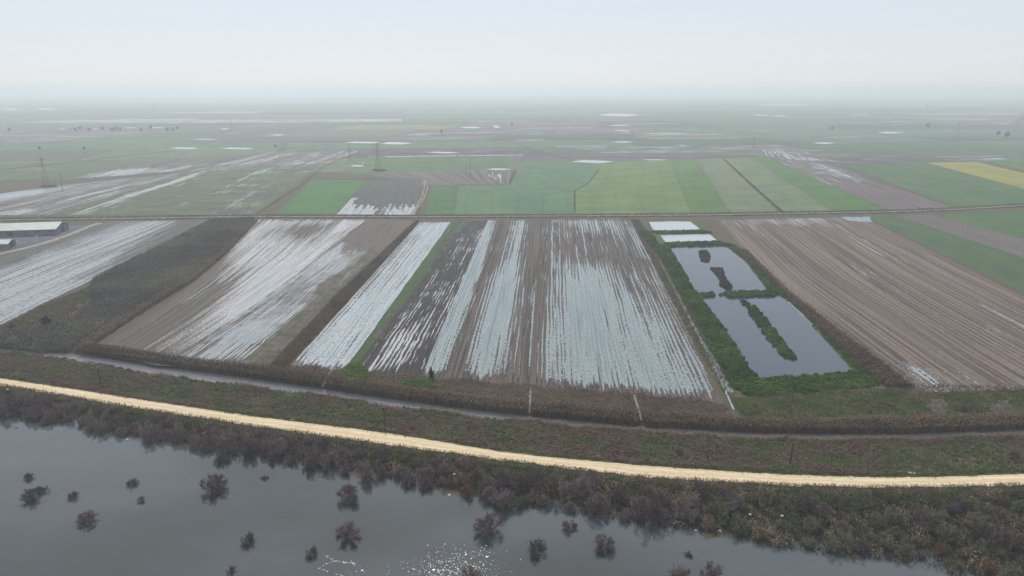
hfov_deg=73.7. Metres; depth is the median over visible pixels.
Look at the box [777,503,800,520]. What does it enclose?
olive shrub
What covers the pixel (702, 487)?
bare shrub
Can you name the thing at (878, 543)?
olive shrub
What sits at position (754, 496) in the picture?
olive shrub
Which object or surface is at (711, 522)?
rust shrub
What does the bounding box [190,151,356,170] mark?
stubble field
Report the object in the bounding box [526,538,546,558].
dark shrub
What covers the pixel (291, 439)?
bare shrub
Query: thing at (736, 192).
crop field
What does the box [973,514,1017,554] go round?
bare shrub
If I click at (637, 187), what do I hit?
crop field
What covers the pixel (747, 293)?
dyke plants
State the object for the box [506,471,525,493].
bare shrub
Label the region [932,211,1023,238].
crop field
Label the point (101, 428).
bare shrub
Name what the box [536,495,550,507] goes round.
bare shrub
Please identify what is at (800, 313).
ditch
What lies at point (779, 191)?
crop field
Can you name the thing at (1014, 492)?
olive shrub
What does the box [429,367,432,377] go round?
evergreen bush
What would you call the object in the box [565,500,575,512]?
bare shrub
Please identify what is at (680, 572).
bare shrub
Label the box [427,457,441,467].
bare shrub
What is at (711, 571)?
bare shrub
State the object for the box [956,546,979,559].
olive shrub
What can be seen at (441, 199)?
crop field
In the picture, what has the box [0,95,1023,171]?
farmland
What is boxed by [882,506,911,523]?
olive shrub
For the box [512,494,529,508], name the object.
olive shrub
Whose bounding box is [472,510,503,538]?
bare shrub
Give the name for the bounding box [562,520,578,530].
bare shrub
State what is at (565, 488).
bare shrub
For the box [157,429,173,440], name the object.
bare shrub
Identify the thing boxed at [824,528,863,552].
olive shrub
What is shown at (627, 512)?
bare shrub
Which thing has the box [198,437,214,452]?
bare shrub
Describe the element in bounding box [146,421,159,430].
bare shrub
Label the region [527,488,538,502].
bare shrub
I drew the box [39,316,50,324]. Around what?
evergreen bush
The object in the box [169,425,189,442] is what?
bare shrub
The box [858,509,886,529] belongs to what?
olive shrub
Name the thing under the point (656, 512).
bare shrub
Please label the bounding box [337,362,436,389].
corner weeds
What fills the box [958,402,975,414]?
olive shrub
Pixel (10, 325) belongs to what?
bare shrub
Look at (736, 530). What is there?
olive shrub
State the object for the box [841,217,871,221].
flood pool
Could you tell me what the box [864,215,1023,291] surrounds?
crop field
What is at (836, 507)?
olive shrub
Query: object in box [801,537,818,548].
olive shrub
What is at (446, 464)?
bare shrub
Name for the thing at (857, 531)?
olive shrub
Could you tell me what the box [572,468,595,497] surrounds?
bare shrub
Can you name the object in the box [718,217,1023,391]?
ploughed field
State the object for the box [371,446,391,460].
bare shrub
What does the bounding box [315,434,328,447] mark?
bare shrub
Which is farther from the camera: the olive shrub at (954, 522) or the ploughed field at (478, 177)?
the ploughed field at (478, 177)
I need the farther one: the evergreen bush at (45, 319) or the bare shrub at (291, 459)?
the evergreen bush at (45, 319)
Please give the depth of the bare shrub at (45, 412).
251.69 m
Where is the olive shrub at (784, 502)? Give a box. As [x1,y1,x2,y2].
[776,490,794,507]
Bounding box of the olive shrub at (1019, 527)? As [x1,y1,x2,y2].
[1013,521,1023,533]
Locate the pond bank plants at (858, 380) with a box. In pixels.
[638,230,882,396]
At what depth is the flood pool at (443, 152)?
1299.23 m
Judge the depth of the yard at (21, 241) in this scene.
548.81 m
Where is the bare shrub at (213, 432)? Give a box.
[206,427,219,439]
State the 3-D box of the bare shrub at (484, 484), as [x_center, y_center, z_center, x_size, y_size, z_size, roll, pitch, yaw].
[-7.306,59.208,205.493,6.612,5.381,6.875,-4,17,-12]
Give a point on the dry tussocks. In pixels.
(672, 446)
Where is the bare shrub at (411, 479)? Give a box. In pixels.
[401,473,416,487]
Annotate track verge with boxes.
[0,203,1023,221]
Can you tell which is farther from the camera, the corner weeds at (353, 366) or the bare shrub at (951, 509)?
the corner weeds at (353, 366)
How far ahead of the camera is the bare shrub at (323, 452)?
223.01 m
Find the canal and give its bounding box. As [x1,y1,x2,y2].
[0,349,1022,440]
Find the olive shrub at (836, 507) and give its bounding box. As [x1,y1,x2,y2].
[825,492,846,512]
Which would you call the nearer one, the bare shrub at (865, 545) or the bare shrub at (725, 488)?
the bare shrub at (865, 545)
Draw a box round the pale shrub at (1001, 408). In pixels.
[990,398,1013,415]
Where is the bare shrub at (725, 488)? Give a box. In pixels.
[718,483,730,494]
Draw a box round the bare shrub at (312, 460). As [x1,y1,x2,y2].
[301,452,323,469]
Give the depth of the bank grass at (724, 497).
202.13 m
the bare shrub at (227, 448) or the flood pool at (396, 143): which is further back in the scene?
the flood pool at (396, 143)
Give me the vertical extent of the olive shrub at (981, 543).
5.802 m
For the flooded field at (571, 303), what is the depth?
357.10 m
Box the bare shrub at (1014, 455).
[1008,451,1021,460]
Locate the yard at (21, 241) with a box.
[0,225,86,250]
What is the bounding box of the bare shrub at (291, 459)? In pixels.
[285,453,298,464]
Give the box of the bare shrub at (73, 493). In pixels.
[67,490,79,498]
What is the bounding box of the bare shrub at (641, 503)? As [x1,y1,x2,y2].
[631,496,649,514]
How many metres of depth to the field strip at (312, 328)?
373.40 m
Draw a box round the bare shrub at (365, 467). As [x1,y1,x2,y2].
[356,458,385,481]
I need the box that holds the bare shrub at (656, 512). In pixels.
[633,495,672,527]
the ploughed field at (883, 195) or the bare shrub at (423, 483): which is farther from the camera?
the ploughed field at (883, 195)
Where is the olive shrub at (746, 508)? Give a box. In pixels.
[741,506,758,520]
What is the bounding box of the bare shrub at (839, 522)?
[831,518,852,534]
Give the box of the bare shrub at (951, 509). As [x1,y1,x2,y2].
[943,492,972,515]
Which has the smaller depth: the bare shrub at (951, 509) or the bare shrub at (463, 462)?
the bare shrub at (951, 509)
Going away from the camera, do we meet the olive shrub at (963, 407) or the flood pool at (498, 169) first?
the olive shrub at (963, 407)
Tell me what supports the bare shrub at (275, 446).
on the ground at (716, 227)
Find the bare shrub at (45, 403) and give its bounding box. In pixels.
[31,396,54,410]
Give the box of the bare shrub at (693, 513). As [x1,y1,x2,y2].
[671,496,702,523]
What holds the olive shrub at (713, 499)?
on the ground at (716, 227)
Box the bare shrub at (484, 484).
[478,474,496,494]
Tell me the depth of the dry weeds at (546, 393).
267.97 m
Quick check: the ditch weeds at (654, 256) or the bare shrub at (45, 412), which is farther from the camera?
the ditch weeds at (654, 256)
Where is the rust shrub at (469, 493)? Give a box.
[460,485,473,497]
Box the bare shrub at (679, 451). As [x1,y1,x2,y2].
[675,447,683,454]
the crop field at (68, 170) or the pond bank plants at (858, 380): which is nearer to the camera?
the pond bank plants at (858, 380)
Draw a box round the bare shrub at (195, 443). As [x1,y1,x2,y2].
[187,433,202,447]
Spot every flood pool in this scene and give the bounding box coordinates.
[174,147,194,148]
[221,148,255,148]
[346,141,378,142]
[382,142,411,143]
[428,152,459,152]
[489,168,507,169]
[571,160,612,162]
[600,113,634,115]
[643,133,687,133]
[769,104,802,105]
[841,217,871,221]
[879,131,902,133]
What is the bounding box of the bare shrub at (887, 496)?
[883,491,897,501]
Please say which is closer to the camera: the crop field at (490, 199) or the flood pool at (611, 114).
the crop field at (490, 199)
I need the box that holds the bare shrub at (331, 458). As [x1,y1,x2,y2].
[318,450,340,468]
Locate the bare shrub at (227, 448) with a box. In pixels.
[221,440,238,454]
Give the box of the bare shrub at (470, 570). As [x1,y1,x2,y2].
[461,564,481,575]
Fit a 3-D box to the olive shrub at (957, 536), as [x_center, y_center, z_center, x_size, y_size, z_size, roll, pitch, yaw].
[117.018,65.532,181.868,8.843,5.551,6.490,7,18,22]
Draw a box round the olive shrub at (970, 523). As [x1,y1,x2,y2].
[962,511,989,533]
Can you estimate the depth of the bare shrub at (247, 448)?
226.49 m
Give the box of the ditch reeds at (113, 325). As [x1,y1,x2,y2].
[71,218,256,353]
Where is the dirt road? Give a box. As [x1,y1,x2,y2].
[0,378,1023,487]
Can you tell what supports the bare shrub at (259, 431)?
on the ground at (716, 227)
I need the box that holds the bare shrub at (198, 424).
[195,420,202,427]
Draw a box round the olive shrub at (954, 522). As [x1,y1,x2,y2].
[944,518,966,532]
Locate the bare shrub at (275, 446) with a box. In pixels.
[268,436,285,455]
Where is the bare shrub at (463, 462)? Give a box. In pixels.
[456,457,468,466]
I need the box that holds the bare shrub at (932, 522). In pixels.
[910,508,943,535]
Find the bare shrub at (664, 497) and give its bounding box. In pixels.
[647,488,672,507]
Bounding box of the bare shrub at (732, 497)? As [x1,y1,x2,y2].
[724,491,743,510]
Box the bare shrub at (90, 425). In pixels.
[85,416,100,432]
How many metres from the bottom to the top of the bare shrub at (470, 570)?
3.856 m
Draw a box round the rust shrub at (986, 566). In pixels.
[976,556,1001,573]
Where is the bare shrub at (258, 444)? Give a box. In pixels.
[253,438,264,449]
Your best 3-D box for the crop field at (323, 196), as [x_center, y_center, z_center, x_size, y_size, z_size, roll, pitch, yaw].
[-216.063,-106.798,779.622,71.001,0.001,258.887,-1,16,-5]
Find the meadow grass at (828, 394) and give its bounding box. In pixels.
[729,388,1023,418]
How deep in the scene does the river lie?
188.17 m
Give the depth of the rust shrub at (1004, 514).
189.55 m
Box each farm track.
[0,223,101,254]
[15,205,1020,219]
[411,180,427,214]
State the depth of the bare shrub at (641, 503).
195.40 m
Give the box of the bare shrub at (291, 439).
[285,434,297,443]
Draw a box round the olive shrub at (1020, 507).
[1012,500,1023,512]
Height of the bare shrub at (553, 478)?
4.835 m
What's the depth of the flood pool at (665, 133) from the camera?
1861.61 m
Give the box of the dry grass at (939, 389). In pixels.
[891,382,1023,406]
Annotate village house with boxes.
[152,127,163,129]
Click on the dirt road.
(659, 471)
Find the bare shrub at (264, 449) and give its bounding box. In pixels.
[259,442,271,457]
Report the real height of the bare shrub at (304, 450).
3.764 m
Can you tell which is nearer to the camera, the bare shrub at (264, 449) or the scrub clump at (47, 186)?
the bare shrub at (264, 449)
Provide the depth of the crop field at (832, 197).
802.21 m
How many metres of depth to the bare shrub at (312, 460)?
218.59 m
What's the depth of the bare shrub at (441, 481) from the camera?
208.79 m
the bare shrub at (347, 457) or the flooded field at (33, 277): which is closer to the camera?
the bare shrub at (347, 457)
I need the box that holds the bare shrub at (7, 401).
[0,394,20,409]
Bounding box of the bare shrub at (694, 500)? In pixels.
[682,493,700,508]
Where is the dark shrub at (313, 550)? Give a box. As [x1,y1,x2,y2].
[305,545,318,559]
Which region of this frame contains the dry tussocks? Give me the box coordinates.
[0,354,1023,470]
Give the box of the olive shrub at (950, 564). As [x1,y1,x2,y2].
[943,558,962,572]
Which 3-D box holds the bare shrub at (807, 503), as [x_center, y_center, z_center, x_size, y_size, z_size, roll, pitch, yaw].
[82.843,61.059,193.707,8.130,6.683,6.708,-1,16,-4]
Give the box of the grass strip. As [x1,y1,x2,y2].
[344,221,459,371]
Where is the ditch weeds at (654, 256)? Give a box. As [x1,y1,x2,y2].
[631,219,736,399]
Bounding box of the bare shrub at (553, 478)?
[544,472,557,488]
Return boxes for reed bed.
[78,341,1023,435]
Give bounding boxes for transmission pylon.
[37,159,49,184]
[372,143,380,168]
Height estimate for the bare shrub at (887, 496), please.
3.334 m
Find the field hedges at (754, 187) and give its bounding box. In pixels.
[0,111,1013,213]
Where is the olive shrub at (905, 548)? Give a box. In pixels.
[892,539,918,559]
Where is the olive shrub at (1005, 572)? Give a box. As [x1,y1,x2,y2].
[992,568,1018,575]
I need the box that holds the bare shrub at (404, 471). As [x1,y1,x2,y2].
[391,465,408,477]
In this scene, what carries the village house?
on the ground at (716, 227)
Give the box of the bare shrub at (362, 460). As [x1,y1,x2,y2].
[355,458,370,469]
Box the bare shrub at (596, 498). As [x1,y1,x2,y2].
[584,490,610,513]
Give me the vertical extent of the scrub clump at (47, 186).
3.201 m
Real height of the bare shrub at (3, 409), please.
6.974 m
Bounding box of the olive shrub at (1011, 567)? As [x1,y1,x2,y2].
[997,559,1023,575]
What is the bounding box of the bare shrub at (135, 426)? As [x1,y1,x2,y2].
[127,421,140,433]
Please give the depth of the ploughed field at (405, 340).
361.86 m
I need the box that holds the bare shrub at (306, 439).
[303,436,312,443]
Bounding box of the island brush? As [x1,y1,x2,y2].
[698,250,749,305]
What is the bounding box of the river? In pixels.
[0,412,984,575]
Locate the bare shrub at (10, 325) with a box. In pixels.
[7,322,16,327]
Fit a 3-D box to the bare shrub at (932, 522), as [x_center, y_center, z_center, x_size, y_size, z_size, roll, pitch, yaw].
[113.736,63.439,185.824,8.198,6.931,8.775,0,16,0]
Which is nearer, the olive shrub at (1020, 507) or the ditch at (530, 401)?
the olive shrub at (1020, 507)
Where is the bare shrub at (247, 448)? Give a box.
[231,437,257,455]
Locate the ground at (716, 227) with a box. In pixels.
[0,91,1023,575]
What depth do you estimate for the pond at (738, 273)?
454.19 m
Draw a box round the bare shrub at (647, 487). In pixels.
[642,484,656,494]
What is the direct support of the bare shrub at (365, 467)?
on the ground at (716, 227)
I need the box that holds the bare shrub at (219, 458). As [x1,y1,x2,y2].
[213,451,230,463]
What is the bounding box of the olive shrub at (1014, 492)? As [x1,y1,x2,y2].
[1011,487,1023,498]
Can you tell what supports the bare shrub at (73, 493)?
in the river
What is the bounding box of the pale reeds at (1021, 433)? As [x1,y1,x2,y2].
[228,381,1023,442]
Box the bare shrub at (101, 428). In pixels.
[94,421,111,433]
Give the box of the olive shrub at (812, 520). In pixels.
[800,514,823,533]
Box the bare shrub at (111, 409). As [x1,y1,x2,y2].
[105,406,114,412]
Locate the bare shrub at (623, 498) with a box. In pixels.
[608,488,630,505]
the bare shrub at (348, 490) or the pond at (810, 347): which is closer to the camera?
the bare shrub at (348, 490)
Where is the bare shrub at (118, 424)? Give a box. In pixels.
[111,420,127,430]
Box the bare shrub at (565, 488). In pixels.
[559,481,575,494]
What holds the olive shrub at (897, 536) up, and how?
on the ground at (716, 227)
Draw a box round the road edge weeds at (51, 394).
[0,383,1023,497]
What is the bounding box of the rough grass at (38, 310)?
[0,286,90,330]
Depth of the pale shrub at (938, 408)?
251.27 m
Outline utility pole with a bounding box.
[790,442,795,463]
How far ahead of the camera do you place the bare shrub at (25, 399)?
258.70 m
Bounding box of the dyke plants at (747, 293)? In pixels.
[652,229,778,297]
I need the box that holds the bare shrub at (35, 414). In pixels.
[23,408,42,420]
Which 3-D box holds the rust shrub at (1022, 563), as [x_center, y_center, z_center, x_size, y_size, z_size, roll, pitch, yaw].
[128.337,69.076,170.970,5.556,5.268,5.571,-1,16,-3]
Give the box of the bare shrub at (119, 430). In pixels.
[115,427,127,436]
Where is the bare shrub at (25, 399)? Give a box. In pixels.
[14,392,34,405]
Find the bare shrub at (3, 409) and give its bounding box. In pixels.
[0,401,21,417]
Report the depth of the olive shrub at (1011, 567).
168.41 m
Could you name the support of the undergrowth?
on the ground at (716, 227)
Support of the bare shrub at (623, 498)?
on the ground at (716, 227)
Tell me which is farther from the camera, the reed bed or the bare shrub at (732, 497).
the reed bed
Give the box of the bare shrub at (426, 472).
[416,463,436,481]
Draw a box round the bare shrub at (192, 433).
[185,430,203,440]
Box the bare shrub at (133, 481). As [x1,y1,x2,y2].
[126,478,139,485]
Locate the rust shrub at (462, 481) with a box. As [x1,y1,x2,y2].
[452,472,467,488]
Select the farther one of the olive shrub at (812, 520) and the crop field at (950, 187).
the crop field at (950, 187)
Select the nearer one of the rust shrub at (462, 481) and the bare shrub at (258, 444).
the rust shrub at (462, 481)
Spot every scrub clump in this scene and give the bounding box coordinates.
[37,184,59,187]
[371,169,387,170]
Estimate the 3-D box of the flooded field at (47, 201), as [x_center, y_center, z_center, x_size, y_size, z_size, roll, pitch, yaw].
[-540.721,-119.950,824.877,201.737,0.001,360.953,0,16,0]
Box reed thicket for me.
[0,216,253,353]
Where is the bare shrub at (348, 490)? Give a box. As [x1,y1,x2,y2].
[336,483,359,503]
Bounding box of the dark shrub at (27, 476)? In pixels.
[23,472,33,479]
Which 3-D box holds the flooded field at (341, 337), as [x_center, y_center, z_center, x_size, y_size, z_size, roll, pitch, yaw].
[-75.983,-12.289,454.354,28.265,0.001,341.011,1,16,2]
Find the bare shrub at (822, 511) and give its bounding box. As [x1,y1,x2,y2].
[812,502,835,524]
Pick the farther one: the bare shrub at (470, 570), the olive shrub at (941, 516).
the olive shrub at (941, 516)
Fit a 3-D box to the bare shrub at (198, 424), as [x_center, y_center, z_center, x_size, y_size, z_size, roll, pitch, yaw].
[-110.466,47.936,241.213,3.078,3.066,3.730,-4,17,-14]
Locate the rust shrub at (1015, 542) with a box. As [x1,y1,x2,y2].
[1003,526,1023,549]
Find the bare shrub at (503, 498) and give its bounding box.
[488,487,514,509]
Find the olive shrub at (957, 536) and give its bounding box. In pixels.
[934,521,968,542]
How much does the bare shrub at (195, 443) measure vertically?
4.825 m
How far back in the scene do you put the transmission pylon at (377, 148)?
1015.08 m
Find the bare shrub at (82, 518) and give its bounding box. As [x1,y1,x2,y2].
[74,509,98,524]
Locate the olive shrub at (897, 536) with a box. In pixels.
[885,525,913,542]
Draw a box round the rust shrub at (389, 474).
[384,470,392,477]
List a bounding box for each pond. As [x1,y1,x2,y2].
[649,221,698,230]
[660,234,715,241]
[670,246,765,294]
[703,295,850,377]
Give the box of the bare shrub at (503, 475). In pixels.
[492,467,512,486]
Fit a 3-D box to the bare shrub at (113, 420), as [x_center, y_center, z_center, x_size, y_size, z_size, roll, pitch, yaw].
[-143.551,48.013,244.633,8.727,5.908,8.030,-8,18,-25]
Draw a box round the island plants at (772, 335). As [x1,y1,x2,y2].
[746,304,796,359]
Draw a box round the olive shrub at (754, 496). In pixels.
[749,487,776,508]
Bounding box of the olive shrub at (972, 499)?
[958,495,983,507]
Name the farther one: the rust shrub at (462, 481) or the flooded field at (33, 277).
the flooded field at (33, 277)
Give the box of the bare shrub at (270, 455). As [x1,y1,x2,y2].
[267,450,281,461]
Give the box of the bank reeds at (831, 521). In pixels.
[5,395,1023,575]
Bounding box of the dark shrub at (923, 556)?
[917,554,927,561]
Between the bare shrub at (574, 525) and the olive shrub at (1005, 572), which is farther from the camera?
the bare shrub at (574, 525)
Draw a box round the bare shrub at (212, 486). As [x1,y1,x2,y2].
[198,473,228,496]
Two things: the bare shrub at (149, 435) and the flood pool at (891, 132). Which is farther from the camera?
the flood pool at (891, 132)
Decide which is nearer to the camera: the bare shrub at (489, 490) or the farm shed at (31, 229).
the bare shrub at (489, 490)
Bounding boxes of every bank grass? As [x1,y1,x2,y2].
[0,388,1023,507]
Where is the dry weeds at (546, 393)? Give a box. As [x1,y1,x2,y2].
[80,349,737,421]
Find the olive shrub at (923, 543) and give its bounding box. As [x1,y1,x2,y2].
[911,536,929,546]
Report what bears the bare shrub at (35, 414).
on the ground at (716, 227)
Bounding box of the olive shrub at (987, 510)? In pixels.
[966,501,1000,523]
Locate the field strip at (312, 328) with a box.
[267,219,420,367]
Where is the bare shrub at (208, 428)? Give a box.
[204,424,211,430]
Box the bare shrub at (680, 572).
[667,564,689,575]
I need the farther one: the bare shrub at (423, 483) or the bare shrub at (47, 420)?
the bare shrub at (47, 420)
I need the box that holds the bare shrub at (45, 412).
[41,407,56,418]
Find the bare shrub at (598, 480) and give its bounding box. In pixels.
[592,476,605,489]
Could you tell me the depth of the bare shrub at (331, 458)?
219.03 m
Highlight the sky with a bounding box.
[0,0,1023,90]
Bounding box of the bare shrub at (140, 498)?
[137,496,144,502]
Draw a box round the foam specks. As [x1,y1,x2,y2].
[318,544,520,575]
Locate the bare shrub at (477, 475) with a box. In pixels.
[469,468,484,483]
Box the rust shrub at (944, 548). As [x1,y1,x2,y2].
[932,540,951,556]
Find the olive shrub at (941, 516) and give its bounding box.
[933,509,951,520]
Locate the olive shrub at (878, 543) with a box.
[871,532,893,550]
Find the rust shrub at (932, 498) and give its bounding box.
[930,495,941,501]
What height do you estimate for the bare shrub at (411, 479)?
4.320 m
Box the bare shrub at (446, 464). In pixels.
[437,458,452,475]
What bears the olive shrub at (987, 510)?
on the ground at (716, 227)
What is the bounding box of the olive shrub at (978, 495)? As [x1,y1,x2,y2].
[962,488,984,502]
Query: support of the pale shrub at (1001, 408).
on the ground at (716, 227)
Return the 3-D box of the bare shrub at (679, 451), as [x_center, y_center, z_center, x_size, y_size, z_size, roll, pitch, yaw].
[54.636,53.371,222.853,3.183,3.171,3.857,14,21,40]
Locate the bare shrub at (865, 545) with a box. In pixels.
[857,538,872,553]
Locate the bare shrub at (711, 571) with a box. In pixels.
[700,561,725,575]
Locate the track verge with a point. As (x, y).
(789, 212)
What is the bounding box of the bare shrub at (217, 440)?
[212,431,235,449]
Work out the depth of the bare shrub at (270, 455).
222.98 m
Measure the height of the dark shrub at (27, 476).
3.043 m
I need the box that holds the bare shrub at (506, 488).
[499,486,508,493]
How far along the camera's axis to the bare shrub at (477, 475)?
209.45 m
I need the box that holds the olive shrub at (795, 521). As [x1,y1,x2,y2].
[774,516,798,533]
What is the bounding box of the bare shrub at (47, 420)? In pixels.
[40,412,55,424]
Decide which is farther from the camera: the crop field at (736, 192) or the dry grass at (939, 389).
the crop field at (736, 192)
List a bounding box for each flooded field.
[0,172,186,214]
[0,220,206,324]
[73,154,260,178]
[291,222,449,369]
[337,179,421,214]
[422,219,720,402]
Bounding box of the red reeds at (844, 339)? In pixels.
[737,247,913,387]
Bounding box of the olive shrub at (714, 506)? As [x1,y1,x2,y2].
[705,499,741,525]
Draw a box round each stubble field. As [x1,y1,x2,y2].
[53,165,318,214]
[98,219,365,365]
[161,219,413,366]
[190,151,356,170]
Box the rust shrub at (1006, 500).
[988,491,1009,504]
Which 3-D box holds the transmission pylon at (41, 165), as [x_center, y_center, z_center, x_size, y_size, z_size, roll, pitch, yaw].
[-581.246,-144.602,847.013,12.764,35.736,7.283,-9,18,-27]
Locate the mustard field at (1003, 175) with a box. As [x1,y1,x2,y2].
[928,162,1023,188]
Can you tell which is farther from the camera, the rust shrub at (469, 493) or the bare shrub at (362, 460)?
the bare shrub at (362, 460)
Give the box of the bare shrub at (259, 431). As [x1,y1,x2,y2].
[253,429,263,436]
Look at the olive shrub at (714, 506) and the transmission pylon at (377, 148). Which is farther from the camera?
the transmission pylon at (377, 148)
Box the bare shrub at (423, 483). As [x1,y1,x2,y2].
[418,476,434,490]
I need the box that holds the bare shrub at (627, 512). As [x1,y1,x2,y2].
[617,508,631,521]
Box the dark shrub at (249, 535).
[239,531,256,547]
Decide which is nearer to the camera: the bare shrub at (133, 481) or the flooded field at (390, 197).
the bare shrub at (133, 481)
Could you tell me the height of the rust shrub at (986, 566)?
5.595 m
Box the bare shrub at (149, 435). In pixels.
[140,426,160,443]
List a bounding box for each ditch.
[529,389,530,412]
[655,253,733,392]
[720,382,733,408]
[788,302,827,338]
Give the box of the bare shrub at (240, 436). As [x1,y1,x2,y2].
[231,433,247,445]
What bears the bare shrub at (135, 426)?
on the ground at (716, 227)
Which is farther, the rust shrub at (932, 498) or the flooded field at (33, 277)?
the flooded field at (33, 277)
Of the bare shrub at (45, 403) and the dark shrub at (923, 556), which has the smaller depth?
the dark shrub at (923, 556)
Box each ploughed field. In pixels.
[352,221,486,378]
[362,169,511,185]
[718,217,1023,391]
[762,148,841,162]
[769,158,950,209]
[898,214,1023,256]
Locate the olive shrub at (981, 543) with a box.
[967,537,1010,563]
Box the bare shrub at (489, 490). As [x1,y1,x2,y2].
[481,485,498,502]
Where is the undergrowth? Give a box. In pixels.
[0,388,1023,575]
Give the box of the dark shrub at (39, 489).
[36,485,50,492]
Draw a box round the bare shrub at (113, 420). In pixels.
[98,414,123,427]
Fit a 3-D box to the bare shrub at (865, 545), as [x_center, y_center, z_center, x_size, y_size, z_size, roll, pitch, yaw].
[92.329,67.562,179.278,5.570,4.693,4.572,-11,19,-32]
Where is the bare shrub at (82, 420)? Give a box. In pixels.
[77,411,95,425]
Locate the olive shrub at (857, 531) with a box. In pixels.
[852,523,872,538]
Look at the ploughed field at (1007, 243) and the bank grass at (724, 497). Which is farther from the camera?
the ploughed field at (1007, 243)
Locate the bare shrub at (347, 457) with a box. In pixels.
[341,452,352,462]
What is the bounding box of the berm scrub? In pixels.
[0,350,1023,475]
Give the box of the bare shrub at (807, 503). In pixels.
[791,494,816,515]
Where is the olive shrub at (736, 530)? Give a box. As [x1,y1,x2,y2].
[728,515,750,536]
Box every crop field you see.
[0,160,135,180]
[275,180,365,213]
[349,156,511,173]
[425,185,455,213]
[455,185,573,213]
[510,163,602,190]
[574,160,690,213]
[671,159,728,213]
[696,159,777,212]
[726,157,831,211]
[753,157,886,210]
[845,162,1023,207]
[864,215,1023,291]
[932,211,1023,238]
[986,159,1023,169]
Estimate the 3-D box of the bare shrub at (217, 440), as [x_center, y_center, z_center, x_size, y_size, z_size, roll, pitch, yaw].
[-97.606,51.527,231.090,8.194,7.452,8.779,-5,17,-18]
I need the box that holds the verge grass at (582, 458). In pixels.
[8,378,979,479]
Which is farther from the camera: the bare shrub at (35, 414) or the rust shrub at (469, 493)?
the bare shrub at (35, 414)
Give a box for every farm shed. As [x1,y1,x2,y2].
[0,222,68,236]
[0,239,15,248]
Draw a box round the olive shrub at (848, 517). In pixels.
[833,510,855,524]
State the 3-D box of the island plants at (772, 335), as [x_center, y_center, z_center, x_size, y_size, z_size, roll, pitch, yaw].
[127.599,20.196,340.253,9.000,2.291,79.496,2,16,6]
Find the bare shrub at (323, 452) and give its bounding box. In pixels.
[311,447,327,459]
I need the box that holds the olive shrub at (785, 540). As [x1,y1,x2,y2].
[779,533,792,543]
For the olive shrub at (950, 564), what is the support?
on the ground at (716, 227)
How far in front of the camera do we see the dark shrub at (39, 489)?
205.55 m
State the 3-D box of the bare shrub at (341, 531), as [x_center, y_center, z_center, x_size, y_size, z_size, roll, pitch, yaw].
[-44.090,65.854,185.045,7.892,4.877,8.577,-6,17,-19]
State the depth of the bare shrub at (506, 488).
203.93 m
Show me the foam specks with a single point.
(435, 565)
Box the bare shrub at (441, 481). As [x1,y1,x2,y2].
[434,476,451,485]
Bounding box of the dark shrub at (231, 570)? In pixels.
[226,566,236,574]
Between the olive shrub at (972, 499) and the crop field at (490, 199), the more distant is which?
the crop field at (490, 199)
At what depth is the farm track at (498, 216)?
643.84 m
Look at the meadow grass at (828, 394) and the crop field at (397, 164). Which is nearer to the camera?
the meadow grass at (828, 394)
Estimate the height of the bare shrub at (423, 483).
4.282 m
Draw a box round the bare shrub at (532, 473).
[520,466,545,491]
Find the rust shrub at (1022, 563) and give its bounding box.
[1015,554,1023,571]
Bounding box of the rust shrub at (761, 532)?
[756,526,770,541]
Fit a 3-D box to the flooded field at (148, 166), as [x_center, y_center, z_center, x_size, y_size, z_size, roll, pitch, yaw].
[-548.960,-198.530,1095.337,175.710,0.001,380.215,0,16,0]
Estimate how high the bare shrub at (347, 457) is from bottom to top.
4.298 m
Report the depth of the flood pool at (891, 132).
1905.01 m
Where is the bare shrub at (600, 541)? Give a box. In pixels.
[594,533,615,553]
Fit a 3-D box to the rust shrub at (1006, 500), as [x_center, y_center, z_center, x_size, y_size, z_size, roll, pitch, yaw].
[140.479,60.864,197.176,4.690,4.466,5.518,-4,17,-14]
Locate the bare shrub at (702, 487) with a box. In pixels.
[691,476,709,496]
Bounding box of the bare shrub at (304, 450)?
[298,445,310,455]
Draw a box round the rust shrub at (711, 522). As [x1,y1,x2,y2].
[700,515,716,530]
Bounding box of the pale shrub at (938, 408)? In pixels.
[927,399,948,415]
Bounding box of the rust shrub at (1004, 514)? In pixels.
[992,505,1009,520]
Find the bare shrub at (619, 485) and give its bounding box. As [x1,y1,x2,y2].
[613,482,622,490]
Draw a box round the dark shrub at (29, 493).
[19,488,42,505]
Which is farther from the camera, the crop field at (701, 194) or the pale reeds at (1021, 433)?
the crop field at (701, 194)
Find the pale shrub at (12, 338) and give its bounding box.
[6,334,18,343]
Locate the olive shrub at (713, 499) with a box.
[707,496,723,506]
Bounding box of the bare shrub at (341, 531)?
[335,520,361,541]
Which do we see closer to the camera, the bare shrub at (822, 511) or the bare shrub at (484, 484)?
the bare shrub at (822, 511)
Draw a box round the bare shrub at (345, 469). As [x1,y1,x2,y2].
[339,460,353,474]
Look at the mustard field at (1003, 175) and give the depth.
998.12 m

